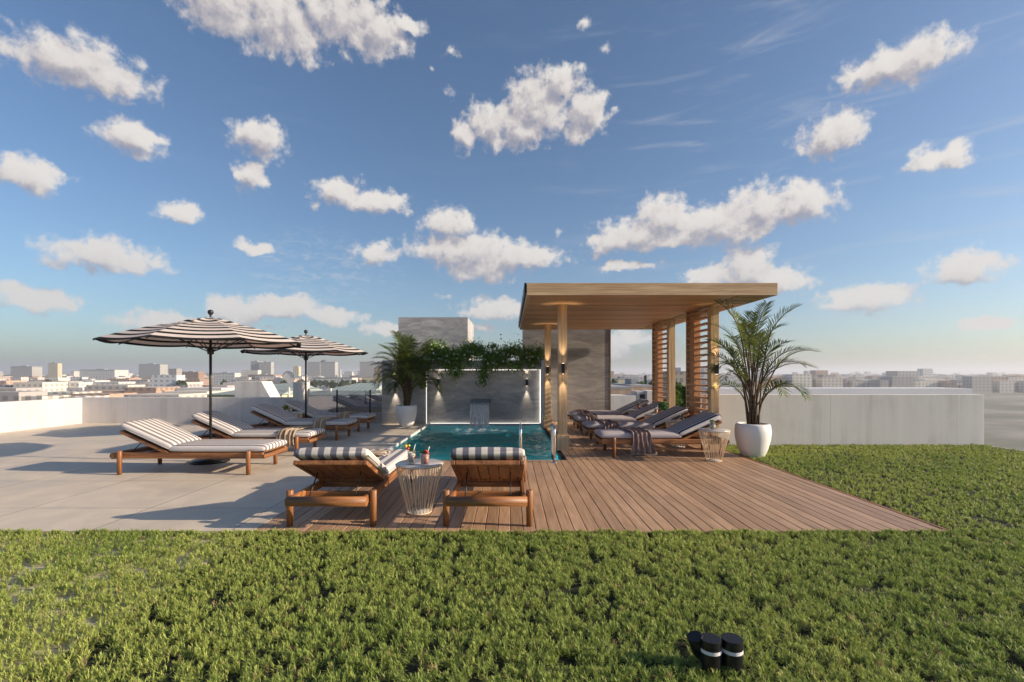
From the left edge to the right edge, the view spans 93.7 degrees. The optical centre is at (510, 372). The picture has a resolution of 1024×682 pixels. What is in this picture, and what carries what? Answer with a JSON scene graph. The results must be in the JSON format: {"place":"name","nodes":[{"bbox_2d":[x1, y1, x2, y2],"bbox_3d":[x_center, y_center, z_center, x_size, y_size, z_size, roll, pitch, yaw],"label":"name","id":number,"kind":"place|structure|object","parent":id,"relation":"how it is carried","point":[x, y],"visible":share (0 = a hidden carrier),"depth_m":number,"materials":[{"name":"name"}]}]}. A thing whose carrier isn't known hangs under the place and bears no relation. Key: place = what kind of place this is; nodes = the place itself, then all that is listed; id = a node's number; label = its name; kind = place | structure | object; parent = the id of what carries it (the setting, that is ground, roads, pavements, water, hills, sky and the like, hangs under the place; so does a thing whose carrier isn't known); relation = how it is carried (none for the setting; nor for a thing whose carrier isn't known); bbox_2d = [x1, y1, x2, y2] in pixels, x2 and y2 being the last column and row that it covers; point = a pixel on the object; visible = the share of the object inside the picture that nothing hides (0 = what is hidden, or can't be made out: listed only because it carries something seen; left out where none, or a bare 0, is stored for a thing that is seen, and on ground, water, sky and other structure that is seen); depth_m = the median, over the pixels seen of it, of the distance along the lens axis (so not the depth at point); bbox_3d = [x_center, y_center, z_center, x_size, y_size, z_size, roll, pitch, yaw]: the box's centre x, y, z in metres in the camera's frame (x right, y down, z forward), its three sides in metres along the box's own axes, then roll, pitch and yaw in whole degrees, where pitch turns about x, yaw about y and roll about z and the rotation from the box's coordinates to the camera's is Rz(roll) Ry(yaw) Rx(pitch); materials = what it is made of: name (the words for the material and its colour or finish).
{"place":"outdoors","nodes":[
{"label":"outdoors","id":0,"kind":"place"},
{"bbox_2d":[10,366,41,376],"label":"building","id":1,"kind":"structure","parent":0,"point":[18,371],"depth_m":900.00,"materials":[{"name":"grey concrete"}]},
{"bbox_2d":[48,362,61,377],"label":"building","id":2,"kind":"structure","parent":0,"point":[54,369],"depth_m":1000.00,"materials":[{"name":"beige concrete"}]},
{"bbox_2d":[80,369,127,378],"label":"building","id":3,"kind":"structure","parent":0,"point":[91,374],"depth_m":800.00,"materials":[{"name":"grey concrete"}]},
{"bbox_2d":[139,363,167,378],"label":"building","id":4,"kind":"structure","parent":0,"point":[148,369],"depth_m":950.00,"materials":[{"name":"grey concrete"}]},
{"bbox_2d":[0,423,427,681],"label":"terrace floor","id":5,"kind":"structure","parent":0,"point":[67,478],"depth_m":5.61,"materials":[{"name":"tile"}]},
{"bbox_2d":[83,397,292,422],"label":"parapet","id":6,"kind":"structure","parent":5,"relation":"on","point":[128,409],"depth_m":12.90,"materials":[{"name":"grey paint"}]},
{"bbox_2d":[92,310,301,464],"bbox_3d":[-4.560,0.193,7.300,2.521,2.315,2.521,0,0,21],"label":"patio umbrella","id":7,"kind":"object","parent":5,"relation":"on","point":[211,334],"visible":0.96,"depth_m":7.04,"materials":[{"name":"fabric"}]},
{"bbox_2d":[110,418,287,474],"bbox_3d":[-4.311,1.003,6.740,2.062,0.695,0.798,0,0,0],"label":"sun lounger","id":8,"kind":"object","parent":5,"relation":"on","point":[161,439],"visible":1,"depth_m":6.43,"materials":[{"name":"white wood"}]},
{"bbox_2d":[191,411,324,448],"bbox_3d":[-4.311,1.003,8.180,2.062,0.695,0.798,0,0,0],"label":"sun lounger","id":9,"kind":"object","parent":5,"relation":"on","point":[224,426],"visible":0.78,"depth_m":7.92,"materials":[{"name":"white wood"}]},
{"bbox_2d":[276,425,313,447],"bbox_3d":[-3.652,1.067,8.108,0.398,0.310,0.676,0,0,4],"label":"throw","id":10,"kind":"object","parent":9,"relation":"on","point":[287,434],"visible":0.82,"depth_m":7.82,"materials":[{"name":"beige fabric"}]},
{"bbox_2d":[288,411,302,417],"bbox_3d":[-4.860,1.108,10.660,0.461,0.477,0.461,0,0,-10],"label":"side table","id":11,"kind":"object","parent":5,"relation":"on","point":[295,412],"visible":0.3,"depth_m":10.58,"materials":[{"name":"stone"}]},
{"bbox_2d":[293,382,309,415],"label":"pillar","id":12,"kind":"structure","parent":5,"relation":"on","point":[298,391],"depth_m":12.70,"materials":[{"name":"white paint"}]},
{"bbox_2d":[240,330,367,417],"bbox_3d":[-4.559,0.193,10.700,2.521,2.315,2.521,0,0,18],"label":"patio umbrella","id":13,"kind":"object","parent":5,"relation":"on","point":[311,346],"visible":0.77,"depth_m":10.50,"materials":[{"name":"fabric"}]},
{"bbox_2d":[250,404,357,440],"bbox_3d":[-4.311,1.003,9.980,2.062,0.695,0.798,0,0,0],"label":"sun lounger","id":14,"kind":"object","parent":5,"relation":"on","point":[274,417],"visible":0.88,"depth_m":9.69,"materials":[{"name":"grey wood"}]},
{"bbox_2d":[312,416,340,436],"bbox_3d":[-3.804,1.103,9.903,0.367,0.380,0.678,0,0,5],"label":"throw","id":15,"kind":"object","parent":14,"relation":"on","point":[320,422],"visible":0.6,"depth_m":9.62,"materials":[{"name":"beige fabric"}]},
{"bbox_2d":[284,400,375,431],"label":"sun lounger","id":16,"kind":"object","parent":5,"relation":"on","point":[312,412],"visible":0.6,"depth_m":11.11,"materials":[{"name":"grey fabric"}]},
{"bbox_2d":[336,411,360,417],"bbox_3d":[-3.834,1.032,11.307,0.372,0.240,0.684,0,0,4],"label":"throw","id":17,"kind":"object","parent":16,"relation":"on","point":[345,414],"visible":0.66,"depth_m":11.04,"materials":[{"name":"beige fabric"}]},
{"bbox_2d":[336,390,381,422],"bbox_3d":[-4.471,0.900,12.900,2.066,0.900,0.060,0,0,0],"label":"glass railing","id":18,"kind":"object","parent":5,"relation":"on","point":[369,404],"visible":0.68,"depth_m":12.88,"materials":[{"name":"metal"}]},
{"bbox_2d":[368,330,444,426],"bbox_3d":[-2.596,0.124,12.190,2.103,2.452,1.914,0,0,-32],"label":"potted palm","id":19,"kind":"object","parent":5,"relation":"on","point":[405,359],"visible":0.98,"depth_m":11.92,"materials":[{"name":"green plant"}]},
{"bbox_2d":[382,360,543,426],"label":"fountain wall","id":20,"kind":"structure","parent":5,"relation":"on","point":[512,396],"depth_m":13.08,"materials":[{"name":"grey stone"}]},
{"bbox_2d":[416,343,438,389],"bbox_3d":[-2.236,-0.169,12.685,0.729,1.238,0.235,0,0,0],"label":"trailing vine","id":21,"kind":"object","parent":20,"relation":"hanging from","point":[422,385],"visible":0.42,"depth_m":12.63,"materials":[{"name":"green plant"}]},
{"bbox_2d":[470,399,490,427],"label":"waterfall","id":22,"kind":"structure","parent":20,"relation":"attached to","point":[480,417],"depth_m":12.32,"materials":[{"name":"liquid"}]},
{"bbox_2d":[418,332,552,386],"bbox_3d":[-0.667,-0.332,12.743,3.588,1.530,0.525,0,0,0],"label":"trailing vine","id":23,"kind":"object","parent":20,"relation":"on","point":[497,356],"visible":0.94,"depth_m":12.66,"materials":[{"name":"green plant"}]},
{"bbox_2d":[213,372,240,384],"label":"building","id":24,"kind":"structure","parent":0,"point":[226,376],"depth_m":650.00,"materials":[{"name":"grey concrete"}]},
{"bbox_2d":[235,381,279,396],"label":"chimney wall","id":25,"kind":"structure","parent":0,"point":[255,389],"depth_m":13.60,"materials":[{"name":"white paint"}]},
{"bbox_2d":[251,360,263,369],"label":"building","id":26,"kind":"structure","parent":0,"point":[255,365],"depth_m":905.00,"materials":[{"name":"grey concrete"}]},
{"bbox_2d":[205,383,321,396],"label":"house","id":27,"kind":"structure","parent":0,"point":[284,389],"depth_m":25.80,"materials":[{"name":"white metal"}]},
{"bbox_2d":[259,361,273,374],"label":"building","id":28,"kind":"structure","parent":0,"point":[266,367],"depth_m":900.00,"materials":[{"name":"grey concrete"}]},
{"bbox_2d":[274,371,296,383],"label":"arched hall","id":29,"kind":"structure","parent":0,"point":[288,376],"depth_m":420.00,"materials":[{"name":"white stone"}]},
{"bbox_2d":[293,365,300,375],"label":"building","id":30,"kind":"structure","parent":0,"point":[296,370],"depth_m":800.00,"materials":[{"name":"beige concrete"}]},
{"bbox_2d":[307,360,337,376],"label":"building","id":31,"kind":"structure","parent":0,"point":[325,368],"depth_m":1000.00,"materials":[{"name":"grey concrete"}]},
{"bbox_2d":[312,377,357,389],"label":"building","id":32,"kind":"structure","parent":0,"point":[336,379],"depth_m":520.00,"materials":[{"name":"white concrete"}]},
{"bbox_2d":[310,395,381,421],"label":"neighbour wall","id":33,"kind":"structure","parent":0,"point":[325,403],"depth_m":15.00,"materials":[{"name":"beige paint"}]},
{"bbox_2d":[310,383,381,394],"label":"house","id":34,"kind":"structure","parent":0,"point":[358,389],"depth_m":26.46,"materials":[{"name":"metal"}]},
{"bbox_2d":[344,371,353,376],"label":"building","id":35,"kind":"structure","parent":0,"point":[348,374],"depth_m":1000.00,"materials":[{"name":"white concrete"}]},
{"bbox_2d":[363,376,373,381],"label":"building","id":36,"kind":"structure","parent":0,"point":[368,378],"depth_m":560.00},
{"bbox_2d":[374,364,381,380],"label":"building","id":37,"kind":"structure","parent":0,"point":[377,369],"depth_m":500.00,"materials":[{"name":"grey concrete"}]},
{"bbox_2d":[398,317,473,359],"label":"stone tower","id":38,"kind":"structure","parent":0,"point":[424,328],"depth_m":14.00,"materials":[{"name":"grey stone"}]},
{"bbox_2d":[0,0,1023,374],"label":"sky","id":39,"kind":"structure","parent":0,"point":[338,171],"materials":[{"name":"blue"}]},
{"bbox_2d":[0,445,1023,681],"bbox_3d":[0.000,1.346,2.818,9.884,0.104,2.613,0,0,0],"label":"lawn grass","id":40,"kind":"structure","parent":0,"point":[892,555],"depth_m":2.82,"materials":[{"name":"green plant"}]},
{"bbox_2d":[687,630,721,680],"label":"bollard light","id":41,"kind":"object","parent":40,"relation":"on","point":[706,649],"visible":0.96,"depth_m":2.17,"materials":[{"name":"black metal"}]},
{"bbox_2d":[721,633,742,681],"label":"bollard light","id":42,"kind":"object","parent":40,"relation":"on","point":[732,650],"visible":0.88,"depth_m":2.17,"materials":[{"name":"black metal"}]},
{"bbox_2d":[695,299,821,457],"bbox_3d":[4.004,0.057,7.899,1.948,2.626,1.652,0,0,20],"label":"potted palm","id":43,"kind":"object","parent":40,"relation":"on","point":[753,434],"visible":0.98,"depth_m":7.72,"materials":[{"name":"green plant"}]},
{"bbox_2d":[723,443,1023,530],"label":"lawn grass","id":44,"kind":"structure","parent":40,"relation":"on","point":[979,460],"depth_m":6.39,"materials":[{"name":"green plant"}]},
{"bbox_2d":[42,374,1023,450],"bbox_3d":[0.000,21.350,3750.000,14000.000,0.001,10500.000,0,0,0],"label":"ground","id":45,"kind":"structure","parent":0,"point":[1003,420],"depth_m":220.39,"materials":[{"name":"grey concrete"}]},
{"bbox_2d":[0,375,234,401],"bbox_3d":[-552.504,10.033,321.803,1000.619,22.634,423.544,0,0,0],"label":"distant town","id":46,"kind":"object","parent":45,"relation":"on","point":[155,386],"visible":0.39,"depth_m":266.14},
{"bbox_2d":[0,369,362,385],"bbox_3d":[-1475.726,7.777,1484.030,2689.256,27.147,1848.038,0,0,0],"label":"distant town","id":47,"kind":"object","parent":45,"relation":"on","point":[75,376],"visible":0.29,"depth_m":619.52},
{"bbox_2d":[176,380,187,384],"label":"tree","id":48,"kind":"object","parent":45,"relation":"on","point":[180,382],"visible":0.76,"depth_m":339.48,"materials":[{"name":"green plant"}]},
{"bbox_2d":[182,371,203,378],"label":"building","id":49,"kind":"structure","parent":45,"relation":"on","point":[193,375],"depth_m":700.00,"materials":[{"name":"beige concrete"}]},
{"bbox_2d":[248,374,281,376],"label":"building","id":50,"kind":"structure","parent":45,"relation":"on","point":[262,375],"depth_m":620.00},
{"bbox_2d":[311,379,320,386],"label":"tree","id":51,"kind":"object","parent":45,"relation":"on","point":[314,383],"visible":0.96,"depth_m":419.05,"materials":[{"name":"green plant"}]},
{"bbox_2d":[323,380,328,387],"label":"tree","id":52,"kind":"object","parent":45,"relation":"on","point":[325,383],"visible":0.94,"depth_m":452.12,"materials":[{"name":"green plant"}]},
{"bbox_2d":[328,380,338,387],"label":"tree","id":53,"kind":"object","parent":45,"relation":"on","point":[332,384],"visible":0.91,"depth_m":384.08,"materials":[{"name":"green plant"}]},
{"bbox_2d":[337,379,345,386],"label":"tree","id":54,"kind":"object","parent":45,"relation":"on","point":[341,382],"visible":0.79,"depth_m":348.35,"materials":[{"name":"green plant"}]},
{"bbox_2d":[360,361,380,376],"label":"building","id":55,"kind":"structure","parent":45,"relation":"on","point":[366,370],"depth_m":900.00,"materials":[{"name":"grey concrete"}]},
{"bbox_2d":[611,368,1023,392],"bbox_3d":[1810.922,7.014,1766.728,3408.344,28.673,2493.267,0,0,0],"label":"distant town","id":56,"kind":"object","parent":45,"relation":"on","point":[995,382],"visible":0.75,"depth_m":535.95},
{"bbox_2d":[613,376,625,382],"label":"building","id":57,"kind":"structure","parent":0,"point":[619,379],"depth_m":191.12,"materials":[{"name":"beige concrete"}]},
{"bbox_2d":[611,384,630,393],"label":"building","id":58,"kind":"structure","parent":0,"point":[617,389],"depth_m":60.00,"materials":[{"name":"concrete"}]},
{"bbox_2d":[611,390,651,410],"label":"neighbour roof wall","id":59,"kind":"structure","parent":0,"point":[619,401],"depth_m":16.40,"materials":[{"name":"white paint"}]},
{"bbox_2d":[631,391,645,399],"bbox_3d":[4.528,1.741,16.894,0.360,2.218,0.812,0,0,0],"label":"service box","id":60,"kind":"object","parent":59,"relation":"attached to","point":[640,394],"visible":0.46,"depth_m":16.50,"materials":[{"name":"grey paint"}]},
{"bbox_2d":[611,379,651,390],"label":"building","id":61,"kind":"structure","parent":0,"point":[632,384],"depth_m":70.00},
{"bbox_2d":[663,368,685,400],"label":"building","id":62,"kind":"structure","parent":0,"point":[680,375],"depth_m":130.00,"materials":[{"name":"beige concrete"}]},
{"bbox_2d":[665,384,685,419],"bbox_3d":[6.769,3.387,18.885,1.390,5.927,1.087,0,0,0],"label":"tree","id":63,"kind":"object","parent":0,"point":[680,394],"visible":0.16,"depth_m":18.75,"materials":[{"name":"green plant"}]},
{"bbox_2d":[702,387,972,393],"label":"neighbour parapet","id":64,"kind":"structure","parent":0,"point":[865,390],"depth_m":13.50,"materials":[{"name":"white paint"}]},
{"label":"roof slab","id":65,"kind":"structure","parent":0,"visible":0},
{"bbox_2d":[0,397,83,432],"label":"parapet","id":66,"kind":"structure","parent":65,"relation":"on","point":[26,415],"depth_m":11.73,"materials":[{"name":"grey paint"}]},
{"bbox_2d":[397,423,560,460],"bbox_3d":[-0.685,1.953,10.185,2.970,1.194,5.470,0,0,0],"label":"pool basin","id":67,"kind":"object","parent":65,"relation":"in","point":[489,423],"visible":0.16,"depth_m":12.92,"materials":[{"name":"tile"}]},
{"bbox_2d":[387,423,430,448],"bbox_3d":[-2.175,1.367,10.185,0.050,0.046,5.470,0,0,0],"label":"pool coping","id":68,"kind":"object","parent":67,"relation":"on","point":[393,446],"visible":0.64,"depth_m":10.13,"materials":[{"name":"white stone"}]},
{"bbox_2d":[394,425,559,459],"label":"pool water","id":69,"kind":"structure","parent":67,"relation":"in","point":[442,441],"depth_m":10.02,"materials":[{"name":"teal liquid"}]},
{"bbox_2d":[522,330,610,421],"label":"stone wall","id":70,"kind":"structure","parent":65,"relation":"on","point":[588,369],"depth_m":13.32,"materials":[{"name":"grey stone"}]},
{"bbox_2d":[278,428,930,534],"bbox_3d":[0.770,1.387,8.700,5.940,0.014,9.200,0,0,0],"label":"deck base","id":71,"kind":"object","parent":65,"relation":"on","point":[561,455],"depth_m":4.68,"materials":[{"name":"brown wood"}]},
{"bbox_2d":[254,422,945,533],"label":"deck","id":72,"kind":"structure","parent":71,"relation":"on","point":[590,484],"depth_m":5.01,"materials":[{"name":"brown wood"}]},
{"bbox_2d":[284,447,414,526],"bbox_3d":[-1.580,1.003,5.119,0.798,0.695,2.062,0,0,0],"label":"sun lounger","id":73,"kind":"object","parent":72,"relation":"on","point":[343,467],"visible":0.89,"depth_m":4.29,"materials":[{"name":"brown wood"}]},
{"bbox_2d":[370,450,392,455],"bbox_3d":[-1.690,1.019,5.605,0.581,0.198,0.363,0,0,-4],"label":"throw","id":74,"kind":"object","parent":73,"relation":"on","point":[380,452],"visible":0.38,"depth_m":5.62,"materials":[{"name":"beige fabric"}]},
{"bbox_2d":[395,459,442,514],"bbox_3d":[-0.883,1.108,4.660,0.461,0.477,0.461,0,0,-27],"label":"side table","id":75,"kind":"object","parent":72,"relation":"on","point":[418,465],"visible":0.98,"depth_m":4.58,"materials":[{"name":"metal"}]},
{"bbox_2d":[404,444,416,462],"bbox_3d":[-0.958,0.775,4.599,0.117,0.187,0.085,0,0,-22],"label":"drink glass","id":76,"kind":"object","parent":75,"relation":"on","point":[411,457],"visible":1,"depth_m":4.58,"materials":[{"name":"glass"}]},
{"bbox_2d":[420,446,429,463],"bbox_3d":[-0.813,0.780,4.530,0.106,0.176,0.094,0,0,0],"label":"drink glass","id":77,"kind":"object","parent":75,"relation":"on","point":[424,458],"visible":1,"depth_m":4.50,"materials":[{"name":"glass"}]},
{"bbox_2d":[443,447,532,526],"bbox_3d":[-0.200,1.003,5.119,0.798,0.695,2.062,0,0,0],"label":"sun lounger","id":78,"kind":"object","parent":72,"relation":"on","point":[488,466],"visible":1,"depth_m":4.23,"materials":[{"name":"brown wood"}]},
{"bbox_2d":[519,423,556,462],"bbox_3d":[0.410,1.515,7.457,0.602,1.470,0.506,0,0,0],"label":"pool ladder","id":79,"kind":"object","parent":72,"relation":"attached to","point":[553,442],"visible":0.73,"depth_m":7.24,"materials":[{"name":"metal"}]},
{"bbox_2d":[567,399,648,427],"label":"sun lounger","id":80,"kind":"object","parent":72,"relation":"on","point":[623,410],"visible":0.61,"depth_m":11.81,"materials":[{"name":"grey fabric"}]},
{"bbox_2d":[574,409,589,413],"bbox_3d":[1.820,1.088,12.031,0.320,0.338,0.689,0,0,-8],"label":"throw","id":81,"kind":"object","parent":80,"relation":"on","point":[584,411],"visible":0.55,"depth_m":11.81,"materials":[{"name":"fabric"}]},
{"bbox_2d":[573,402,669,434],"bbox_3d":[2.486,1.003,10.820,2.062,0.695,0.798,0,0,0],"label":"sun lounger","id":82,"kind":"object","parent":72,"relation":"on","point":[637,415],"visible":0.62,"depth_m":10.53,"materials":[{"name":"grey fabric"}]},
{"bbox_2d":[579,413,597,420],"bbox_3d":[1.772,1.089,10.751,0.345,0.337,0.676,0,0,-6],"label":"throw","id":83,"kind":"object","parent":82,"relation":"on","point":[591,417],"visible":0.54,"depth_m":10.49,"materials":[{"name":"fabric"}]},
{"bbox_2d":[582,406,688,443],"bbox_3d":[2.486,1.003,9.460,2.062,0.695,0.798,0,0,0],"label":"sun lounger","id":84,"kind":"object","parent":72,"relation":"on","point":[656,421],"visible":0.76,"depth_m":9.18,"materials":[{"name":"grey wood"}]},
{"bbox_2d":[595,419,619,428],"bbox_3d":[1.912,1.106,9.389,0.352,0.373,0.688,0,0,-6],"label":"throw","id":85,"kind":"object","parent":84,"relation":"on","point":[609,424],"visible":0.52,"depth_m":9.12,"materials":[{"name":"fabric"}]},
{"bbox_2d":[518,283,777,450],"bbox_3d":[2.132,-0.018,10.165,3.835,2.735,5.790,0,0,0],"label":"pergola","id":86,"kind":"object","parent":72,"relation":"on","point":[657,309],"visible":0.88,"depth_m":8.54,"materials":[{"name":"brown wood"}]},
{"bbox_2d":[562,363,564,373],"bbox_3d":[0.915,-0.076,8.332,0.052,0.186,0.084,0,0,0],"label":"wall lamp","id":87,"kind":"object","parent":86,"relation":"attached to","point":[563,368],"visible":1,"depth_m":8.29,"materials":[{"name":"black metal"}]},
{"bbox_2d":[714,364,718,373],"bbox_3d":[3.606,-0.065,8.397,0.055,0.174,0.084,0,0,0],"label":"wall lamp","id":88,"kind":"object","parent":86,"relation":"attached to","point":[716,369],"visible":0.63,"depth_m":8.36,"materials":[{"name":"black metal"}]},
{"bbox_2d":[644,413,657,418],"bbox_3d":[3.060,1.108,10.140,0.461,0.477,0.461,0,0,17],"label":"side table","id":89,"kind":"object","parent":72,"relation":"on","point":[647,415],"visible":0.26,"depth_m":10.11,"materials":[{"name":"stone"}]},
{"bbox_2d":[658,401,668,411],"bbox_3d":[3.266,0.732,10.245,0.244,0.273,0.233,0,0,34],"label":"table plant","id":90,"kind":"object","parent":89,"relation":"on","point":[664,405],"visible":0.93,"depth_m":10.20,"materials":[{"name":"green plant"}]},
{"bbox_2d":[594,411,729,457],"bbox_3d":[2.486,1.003,8.040,2.062,0.695,0.798,0,0,0],"label":"sun lounger","id":91,"kind":"object","parent":72,"relation":"on","point":[686,431],"visible":0.9,"depth_m":7.72,"materials":[{"name":"grey wood"}]},
{"bbox_2d":[618,427,656,455],"bbox_3d":[2.088,1.123,7.963,0.434,0.408,0.690,0,0,-7],"label":"throw","id":92,"kind":"object","parent":91,"relation":"on","point":[642,441],"visible":1,"depth_m":7.67,"materials":[{"name":"fabric"}]},
{"bbox_2d":[665,419,684,447],"bbox_3d":[3.060,1.108,8.760,0.461,0.477,0.461,0,0,11],"label":"side table","id":93,"kind":"object","parent":72,"relation":"on","point":[672,421],"visible":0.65,"depth_m":8.71,"materials":[{"name":"stone"}]},
{"bbox_2d":[698,428,729,461],"bbox_3d":[3.140,1.108,7.400,0.461,0.477,0.461,0,0,23],"label":"side table","id":94,"kind":"object","parent":72,"relation":"on","point":[718,431],"visible":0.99,"depth_m":7.34,"materials":[{"name":"metal"}]},
{"bbox_2d":[710,420,714,428],"bbox_3d":[3.100,0.788,7.359,0.094,0.160,0.097,0,0,0],"label":"drink glass","id":95,"kind":"object","parent":94,"relation":"on","point":[712,426],"visible":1,"depth_m":7.33,"materials":[{"name":"clear glass"}]},
{"bbox_2d":[725,450,948,530],"bbox_3d":[3.754,1.368,8.660,0.032,0.044,9.120,0,0,0],"label":"deck edging","id":96,"kind":"object","parent":65,"relation":"on","point":[848,494],"visible":0.14,"depth_m":5.23,"materials":[{"name":"brown wood"}]},
{"bbox_2d":[702,394,983,444],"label":"garden wall","id":97,"kind":"structure","parent":65,"relation":"on","point":[885,419],"depth_m":9.12,"materials":[{"name":"white paint"}]}
]}

